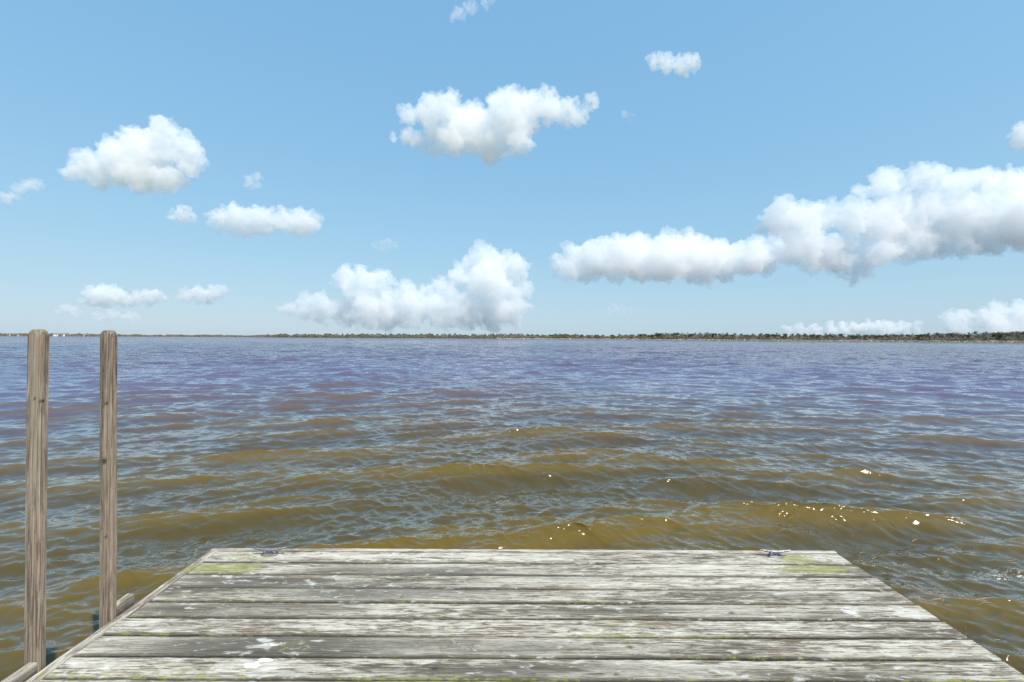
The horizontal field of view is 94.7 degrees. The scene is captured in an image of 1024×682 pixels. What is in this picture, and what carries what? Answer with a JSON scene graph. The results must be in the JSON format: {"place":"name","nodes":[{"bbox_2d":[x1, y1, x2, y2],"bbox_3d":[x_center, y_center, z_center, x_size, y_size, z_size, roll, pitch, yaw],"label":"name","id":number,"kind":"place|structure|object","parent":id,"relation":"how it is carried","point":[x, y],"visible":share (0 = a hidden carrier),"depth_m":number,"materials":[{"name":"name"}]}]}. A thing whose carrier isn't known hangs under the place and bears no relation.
{"place":"outdoors","nodes":[
{"label":"outdoors","id":0,"kind":"place"},
{"bbox_2d":[0,336,1023,681],"bbox_3d":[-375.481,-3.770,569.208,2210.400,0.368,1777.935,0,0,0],"label":"water","id":1,"kind":"structure","parent":0,"point":[468,444],"depth_m":7.83,"materials":[{"name":"brown liquid"}]},
{"bbox_2d":[0,333,275,336],"bbox_3d":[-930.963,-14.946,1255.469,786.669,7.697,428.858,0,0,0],"label":"marsh scrub","id":2,"kind":"object","parent":1,"relation":"on","point":[131,335],"visible":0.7,"depth_m":1328.56,"materials":[{"name":"green plant"}]},
{"bbox_2d":[1,548,1023,681],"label":"wooden dock","id":3,"kind":"object","parent":1,"relation":"in","point":[363,615],"visible":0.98,"depth_m":2.36,"materials":[{"name":"grey wood"}]},
{"bbox_2d":[24,329,48,672],"bbox_3d":[-2.059,1.453,2.036,0.108,3.007,0.043,0,0,0],"label":"wooden post","id":4,"kind":"object","parent":3,"relation":"attached to","point":[36,489],"visible":0.99,"depth_m":2.01,"materials":[{"name":"brown wood"}]},
{"bbox_2d":[99,330,116,628],"bbox_3d":[-2.061,1.450,2.397,0.097,3.008,0.044,0,0,0],"label":"wooden post","id":5,"kind":"object","parent":3,"relation":"attached to","point":[108,484],"visible":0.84,"depth_m":2.38,"materials":[{"name":"brown wood"}]},
{"bbox_2d":[253,547,285,555],"bbox_3d":[-1.589,1.376,3.095,0.205,0.047,0.052,0,0,-3],"label":"dock cleat","id":6,"kind":"object","parent":3,"relation":"on","point":[267,552],"visible":1,"depth_m":3.09,"materials":[{"name":"metal"}]},
{"bbox_2d":[759,549,790,557],"bbox_3d":[1.729,1.391,3.100,0.206,0.047,0.052,0,0,2],"label":"dock cleat","id":7,"kind":"object","parent":3,"relation":"on","point":[777,554],"visible":1,"depth_m":3.09,"materials":[{"name":"metal"}]},
{"bbox_2d":[0,0,1023,338],"label":"sky","id":8,"kind":"structure","parent":0,"point":[173,167],"materials":[{"name":"blue"}]},
{"bbox_2d":[59,501,1023,651],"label":"floating debris","id":9,"kind":"object","parent":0,"point":[868,558],"visible":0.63,"depth_m":4.27,"materials":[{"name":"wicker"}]},
{"bbox_2d":[93,336,1022,341],"bbox_3d":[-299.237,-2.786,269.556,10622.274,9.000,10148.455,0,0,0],"label":"terrain","id":10,"kind":"structure","parent":0,"point":[459,338],"depth_m":1019.35,"materials":[{"name":"green plant"}]},
{"bbox_2d":[0,332,1021,340],"bbox_3d":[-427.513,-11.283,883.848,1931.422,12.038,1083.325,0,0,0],"label":"trees","id":11,"kind":"object","parent":10,"relation":"on","point":[484,335],"visible":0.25,"depth_m":858.27,"materials":[{"name":"green plant"}]},
{"bbox_2d":[272,334,1023,340],"bbox_3d":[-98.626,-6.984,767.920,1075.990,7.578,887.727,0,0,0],"label":"shore brush","id":12,"kind":"object","parent":10,"relation":"on","point":[1006,338],"visible":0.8,"depth_m":526.92,"materials":[{"name":"green plant"}]},
{"bbox_2d":[496,338,1023,342],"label":"marsh reeds","id":13,"kind":"object","parent":10,"relation":"on","point":[1013,341],"visible":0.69,"depth_m":437.38,"materials":[{"name":"green plant"}]}
]}

